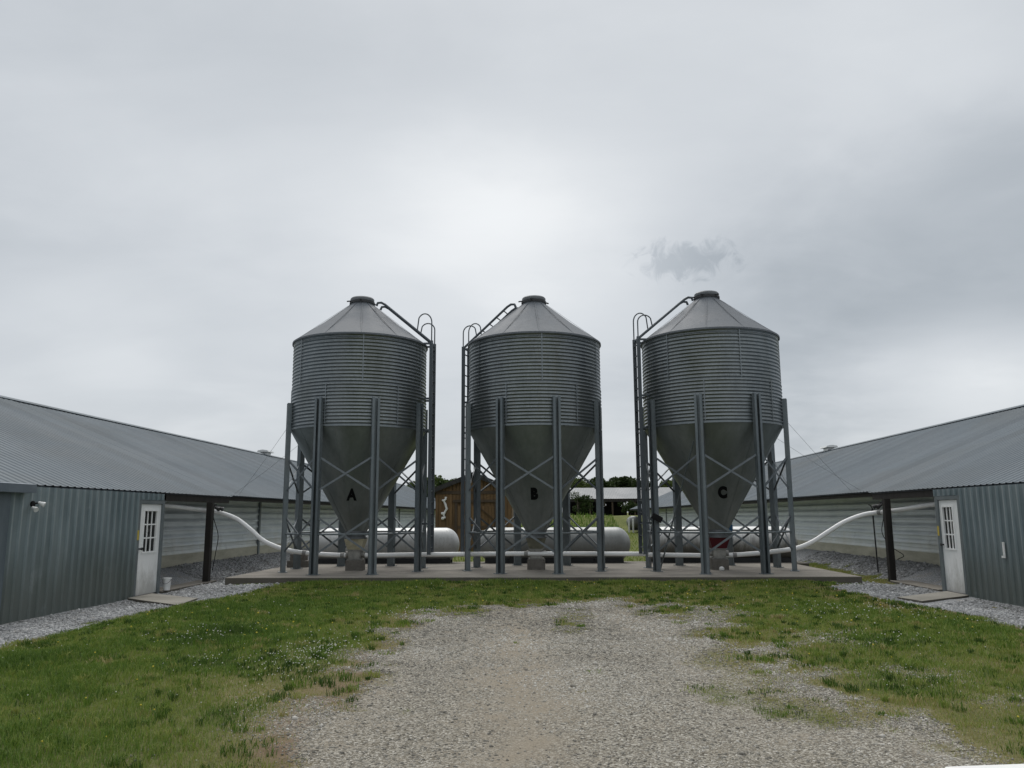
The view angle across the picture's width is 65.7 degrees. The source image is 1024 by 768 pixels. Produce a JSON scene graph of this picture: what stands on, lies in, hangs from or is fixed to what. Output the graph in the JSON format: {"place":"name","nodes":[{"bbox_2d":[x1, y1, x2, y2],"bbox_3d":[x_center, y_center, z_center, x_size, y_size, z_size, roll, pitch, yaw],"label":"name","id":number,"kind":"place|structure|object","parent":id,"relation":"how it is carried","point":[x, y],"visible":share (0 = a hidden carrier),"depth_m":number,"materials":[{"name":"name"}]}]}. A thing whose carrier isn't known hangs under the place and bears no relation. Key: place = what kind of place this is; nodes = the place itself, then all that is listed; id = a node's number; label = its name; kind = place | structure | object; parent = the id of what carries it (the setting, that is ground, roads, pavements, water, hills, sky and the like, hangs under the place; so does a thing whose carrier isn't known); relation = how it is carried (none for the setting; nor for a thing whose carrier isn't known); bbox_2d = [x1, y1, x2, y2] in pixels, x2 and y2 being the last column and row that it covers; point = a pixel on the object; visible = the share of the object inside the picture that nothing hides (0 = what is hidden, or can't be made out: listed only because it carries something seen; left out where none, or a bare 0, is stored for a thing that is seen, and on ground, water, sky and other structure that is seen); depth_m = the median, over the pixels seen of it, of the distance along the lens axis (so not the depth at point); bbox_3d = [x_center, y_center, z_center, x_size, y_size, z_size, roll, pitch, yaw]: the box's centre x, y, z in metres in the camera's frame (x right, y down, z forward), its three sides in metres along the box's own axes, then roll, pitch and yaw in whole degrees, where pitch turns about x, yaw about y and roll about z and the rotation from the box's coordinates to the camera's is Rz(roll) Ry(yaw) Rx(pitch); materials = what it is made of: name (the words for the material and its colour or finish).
{"place":"outdoors","nodes":[
{"label":"outdoors","id":0,"kind":"place"},
{"bbox_2d":[0,552,289,646],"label":"gravel path","id":1,"kind":"structure","parent":0,"point":[178,577],"depth_m":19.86,"materials":[{"name":"grey gravel"}]},
{"bbox_2d":[0,512,1023,767],"bbox_3d":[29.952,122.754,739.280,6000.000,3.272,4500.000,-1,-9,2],"label":"ground","id":2,"kind":"structure","parent":0,"point":[622,524],"depth_m":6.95,"materials":[{"name":"green plant"}]},
{"bbox_2d":[127,593,197,605],"bbox_3d":[-7.174,4.525,16.424,2.783,0.165,0.924,-8,-12,39],"label":"door step","id":3,"kind":"object","parent":2,"relation":"on","point":[153,598],"depth_m":16.27,"materials":[{"name":"concrete"}]},
{"bbox_2d":[159,580,216,592],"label":"porch slab","id":4,"kind":"structure","parent":2,"relation":"on","point":[175,587],"depth_m":19.52,"materials":[{"name":"concrete"}]},
{"bbox_2d":[162,577,171,590],"bbox_3d":[-7.949,4.605,18.273,0.208,0.280,0.204,-1,-9,2],"label":"bucket","id":5,"kind":"object","parent":4,"relation":"on","point":[166,582],"visible":1,"depth_m":18.21,"materials":[{"name":"white plastic"}]},
{"bbox_2d":[0,395,434,624],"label":"poultry house","id":6,"kind":"structure","parent":2,"relation":"on","point":[103,525],"depth_m":18.22,"materials":[{"name":"silver metal"}]},
{"bbox_2d":[0,492,11,607],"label":"sliding door","id":7,"kind":"structure","parent":6,"relation":"in","point":[5,497],"depth_m":12.81,"materials":[{"name":"grey metal"}]},
{"bbox_2d":[30,501,45,511],"bbox_3d":[-8.145,2.099,13.596,0.186,0.195,0.295,-1,-9,2],"label":"floodlight","id":8,"kind":"object","parent":6,"relation":"attached to","point":[33,507],"visible":1,"depth_m":13.58,"materials":[{"name":"white plastic"}]},
{"bbox_2d":[133,500,164,596],"bbox_3d":[-8.092,3.666,17.635,0.165,2.145,1.180,-1,-9,2],"label":"door","id":9,"kind":"structure","parent":6,"relation":"in","point":[151,512],"depth_m":17.71,"materials":[{"name":"white paint"}]},
{"bbox_2d":[214,504,223,510],"bbox_3d":[-8.007,3.360,21.528,0.303,0.196,0.389,-1,-9,2],"label":"porch lamp","id":10,"kind":"object","parent":6,"relation":"hanging from","point":[217,508],"visible":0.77,"depth_m":21.43,"materials":[{"name":"metal"}]},
{"bbox_2d":[212,520,218,570],"bbox_3d":[-8.285,4.315,22.166,0.161,1.839,1.504,3,-10,-17],"label":"power cable","id":11,"kind":"object","parent":10,"relation":"hanging from","point":[217,544],"visible":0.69,"depth_m":22.45,"materials":[{"name":"black plastic"}]},
{"bbox_2d":[406,475,442,488],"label":"tree","id":12,"kind":"object","parent":2,"relation":"on","point":[437,479],"visible":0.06,"depth_m":102.85,"materials":[{"name":"green plant"}]},
{"bbox_2d":[427,478,450,497],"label":"tree","id":13,"kind":"object","parent":2,"relation":"on","point":[441,482],"visible":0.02,"depth_m":83.26,"materials":[{"name":"green plant"}]},
{"bbox_2d":[435,472,513,551],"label":"wooden shed","id":14,"kind":"structure","parent":2,"relation":"on","point":[450,491],"depth_m":35.63,"materials":[{"name":"brown wood"}]},
{"bbox_2d":[441,497,447,519],"bbox_3d":[-3.030,5.581,35.617,0.312,1.041,0.146,-1,-9,2],"label":"wall ornament","id":15,"kind":"object","parent":14,"relation":"attached to","point":[446,509],"depth_m":35.58,"materials":[{"name":"white plastic"}]},
{"bbox_2d":[453,500,495,551],"bbox_3d":[-1.615,6.346,35.470,2.070,2.320,0.135,-1,-9,2],"label":"door","id":16,"kind":"structure","parent":14,"relation":"in","point":[488,513],"depth_m":35.52,"materials":[{"name":"brown wood"}]},
{"bbox_2d":[2,581,985,760],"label":"clover flowers","id":17,"kind":"object","parent":2,"relation":"on","point":[335,644],"visible":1,"depth_m":9.87,"materials":[{"name":"white plant"}]},
{"bbox_2d":[28,580,1018,741],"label":"dandelion flowers","id":18,"kind":"object","parent":2,"relation":"on","point":[483,600],"visible":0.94,"depth_m":11.74,"materials":[{"name":"yellow plant"}]},
{"bbox_2d":[454,512,645,561],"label":"meadow grass","id":19,"kind":"structure","parent":2,"relation":"on","point":[594,516],"depth_m":92.08,"materials":[{"name":"green plant"}]},
{"bbox_2d":[570,476,589,487],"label":"tree","id":20,"kind":"object","parent":2,"relation":"on","point":[582,483],"visible":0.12,"depth_m":130.94,"materials":[{"name":"green plant"}]},
{"bbox_2d":[570,492,593,514],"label":"shrub","id":21,"kind":"object","parent":2,"relation":"on","point":[583,503],"visible":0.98,"depth_m":105.43,"materials":[{"name":"green plant"}]},
{"bbox_2d":[587,477,604,483],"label":"tree","id":22,"kind":"object","parent":2,"relation":"on","point":[593,479],"visible":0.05,"depth_m":146.99,"materials":[{"name":"green plant"}]},
{"bbox_2d":[398,561,808,565],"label":"concrete slab","id":23,"kind":"structure","parent":2,"relation":"on","point":[802,563],"depth_m":24.70,"materials":[{"name":"grey concrete"}]},
{"bbox_2d":[318,528,458,563],"bbox_3d":[-4.019,5.139,25.281,4.700,1.096,1.052,-1,-9,2],"label":"propane tank","id":24,"kind":"object","parent":23,"relation":"on","point":[446,539],"visible":0.41,"depth_m":24.85,"materials":[{"name":"silver metal"}]},
{"bbox_2d":[481,527,629,562],"bbox_3d":[1.321,5.082,25.074,4.810,1.090,1.040,-1,-9,2],"label":"propane tank","id":25,"kind":"object","parent":23,"relation":"on","point":[617,539],"visible":0.49,"depth_m":24.63,"materials":[{"name":"white metal"}]},
{"bbox_2d":[651,526,797,562],"bbox_3d":[6.507,5.023,24.874,4.770,1.090,1.040,-1,-9,2],"label":"propane tank","id":26,"kind":"object","parent":23,"relation":"on","point":[743,546],"visible":0.23,"depth_m":24.43,"materials":[{"name":"white metal"}]},
{"bbox_2d":[589,479,622,506],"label":"tree","id":27,"kind":"object","parent":2,"relation":"on","point":[607,484],"visible":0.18,"depth_m":144.60,"materials":[{"name":"green plant"}]},
{"bbox_2d":[570,487,672,515],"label":"open shed","id":28,"kind":"structure","parent":2,"relation":"on","point":[613,497],"depth_m":113.50,"materials":[{"name":"white metal"}]},
{"bbox_2d":[609,476,636,506],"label":"tree","id":29,"kind":"object","parent":2,"relation":"on","point":[622,482],"visible":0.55,"depth_m":145.94,"materials":[{"name":"green plant"}]},
{"bbox_2d":[621,500,637,514],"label":"shrub","id":30,"kind":"object","parent":2,"relation":"on","point":[628,506],"visible":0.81,"depth_m":106.78,"materials":[{"name":"green plant"}]},
{"bbox_2d":[626,516,637,529],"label":"propane tank","id":31,"kind":"object","parent":2,"relation":"on","point":[635,518],"visible":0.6,"depth_m":77.41,"materials":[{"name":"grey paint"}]},
{"bbox_2d":[630,478,649,487],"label":"tree","id":32,"kind":"object","parent":2,"relation":"on","point":[634,480],"visible":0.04,"depth_m":146.58,"materials":[{"name":"green plant"}]},
{"bbox_2d":[659,479,672,486],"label":"tree","id":33,"kind":"object","parent":2,"relation":"on","point":[669,482],"visible":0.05,"depth_m":136.22,"materials":[{"name":"green plant"}]},
{"bbox_2d":[890,580,941,590],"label":"porch slab","id":34,"kind":"structure","parent":2,"relation":"on","point":[934,587],"depth_m":18.79,"materials":[{"name":"concrete"}]},
{"bbox_2d":[897,591,968,602],"bbox_3d":[8.685,4.414,16.222,2.420,0.165,0.735,7,-12,-36],"label":"door step","id":35,"kind":"object","parent":2,"relation":"on","point":[932,597],"depth_m":16.07,"materials":[{"name":"concrete"}]},
{"bbox_2d":[945,764,1023,767],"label":"white board","id":36,"kind":"object","parent":2,"relation":"on","point":[1003,766],"visible":1,"depth_m":4.96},
{"bbox_2d":[0,0,1023,505],"label":"sky","id":37,"kind":"structure","parent":0,"point":[190,189],"materials":[{"name":"grey"}]},
{"bbox_2d":[225,563,861,584],"bbox_3d":[0.739,5.234,21.489,15.140,0.410,5.365,-1,-9,2],"label":"concrete pad","id":38,"kind":"object","parent":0,"point":[616,571],"visible":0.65,"depth_m":19.89,"materials":[{"name":"grey concrete"}]},
{"bbox_2d":[287,554,308,566],"bbox_3d":[-6.204,5.141,23.137,0.600,0.380,0.400,-1,-9,2],"label":"stepped block","id":39,"kind":"object","parent":38,"relation":"on","point":[304,561],"depth_m":22.94,"materials":[{"name":"concrete"}]},
{"bbox_2d":[345,560,364,570],"bbox_3d":[-4.276,4.941,21.662,0.470,0.272,0.400,0,-9,0],"label":"concrete block","id":40,"kind":"object","parent":38,"relation":"on","point":[354,565],"depth_m":21.47,"materials":[{"name":"grey concrete"}]},
{"bbox_2d":[278,296,435,575],"bbox_3d":[-4.213,1.295,22.264,4.097,7.662,3.934,-1,-9,2],"label":"feed bin","id":41,"kind":"object","parent":38,"relation":"on","point":[360,426],"visible":1,"depth_m":21.05,"materials":[{"name":"metal"}]},
{"bbox_2d":[165,503,645,557],"bbox_3d":[-2.484,3.697,19.973,12.031,1.503,3.893,-1,-9,2],"label":"feed pipe","id":42,"kind":"object","parent":41,"relation":"attached to","point":[252,531],"visible":0.83,"depth_m":21.62,"materials":[{"name":"white plastic"}]},
{"bbox_2d":[460,295,607,573],"bbox_3d":[0.646,1.275,22.284,3.867,7.662,3.867,7,-12,-37],"label":"feed bin","id":43,"kind":"object","parent":38,"relation":"on","point":[531,416],"visible":1,"depth_m":21.02,"materials":[{"name":"metal"}]},
{"bbox_2d":[527,559,544,569],"bbox_3d":[0.664,4.920,21.678,0.470,0.272,0.400,-1,-9,5],"label":"concrete block","id":44,"kind":"object","parent":38,"relation":"on","point":[535,564],"depth_m":21.48,"materials":[{"name":"grey concrete"}]},
{"bbox_2d":[661,441,693,567],"bbox_3d":[4.319,3.233,20.836,0.040,3.310,1.896,3,-10,-20],"label":"control rod","id":45,"kind":"object","parent":38,"relation":"on","point":[677,502],"visible":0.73,"depth_m":20.77,"materials":[{"name":"metal"}]},
{"bbox_2d":[632,290,799,574],"bbox_3d":[5.437,1.186,21.891,4.077,7.662,3.887,-1,-9,2],"label":"feed bin","id":46,"kind":"object","parent":38,"relation":"on","point":[712,385],"visible":1,"depth_m":20.67,"materials":[{"name":"metal"}]},
{"bbox_2d":[648,502,934,557],"bbox_3d":[7.574,3.811,20.776,7.495,1.504,2.879,-6,-11,31],"label":"feed pipe","id":47,"kind":"object","parent":46,"relation":"attached to","point":[827,531],"visible":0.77,"depth_m":21.25,"materials":[{"name":"white plastic"}]},
{"bbox_2d":[710,559,728,569],"bbox_3d":[5.550,4.830,21.282,0.440,0.272,0.400,0,-9,1],"label":"concrete block","id":48,"kind":"object","parent":38,"relation":"on","point":[715,564],"depth_m":21.09,"materials":[{"name":"grey concrete"}]},
{"bbox_2d":[113,595,1023,767],"bbox_3d":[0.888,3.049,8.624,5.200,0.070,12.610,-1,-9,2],"label":"driveway","id":49,"kind":"structure","parent":0,"point":[539,744],"depth_m":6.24,"materials":[{"name":"grey gravel"}]},
{"bbox_2d":[872,502,881,508],"bbox_3d":[9.724,3.214,20.986,0.303,0.196,0.389,-1,-9,2],"label":"porch lamp","id":50,"kind":"object","parent":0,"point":[877,506],"visible":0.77,"depth_m":20.88,"materials":[{"name":"metal"}]},
{"bbox_2d":[881,520,903,559],"bbox_3d":[9.957,3.846,20.835,0.245,1.463,0.717,1,-10,-8],"label":"power cable","id":51,"kind":"object","parent":50,"relation":"hanging from","point":[884,538],"visible":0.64,"depth_m":20.97,"materials":[{"name":"black plastic"}]},
{"bbox_2d":[797,550,1023,627],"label":"gravel path","id":52,"kind":"structure","parent":0,"point":[928,575],"depth_m":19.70,"materials":[{"name":"grey gravel"}]},
{"bbox_2d":[630,404,1023,606],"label":"poultry house","id":53,"kind":"structure","parent":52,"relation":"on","point":[966,477],"depth_m":22.10,"materials":[{"name":"silver metal"}]},
{"bbox_2d":[935,495,967,594],"bbox_3d":[9.517,3.498,17.142,0.165,2.145,1.040,-1,-9,2],"label":"door","id":54,"kind":"structure","parent":53,"relation":"in","point":[949,527],"depth_m":17.20,"materials":[{"name":"white paint"}]},
{"bbox_2d":[868,504,878,571],"bbox_3d":[10.086,4.322,22.105,0.062,1.926,0.511,-7,-12,36],"label":"pipe stake","id":55,"kind":"object","parent":52,"relation":"on","point":[875,540],"visible":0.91,"depth_m":22.18,"materials":[{"name":"metal"}]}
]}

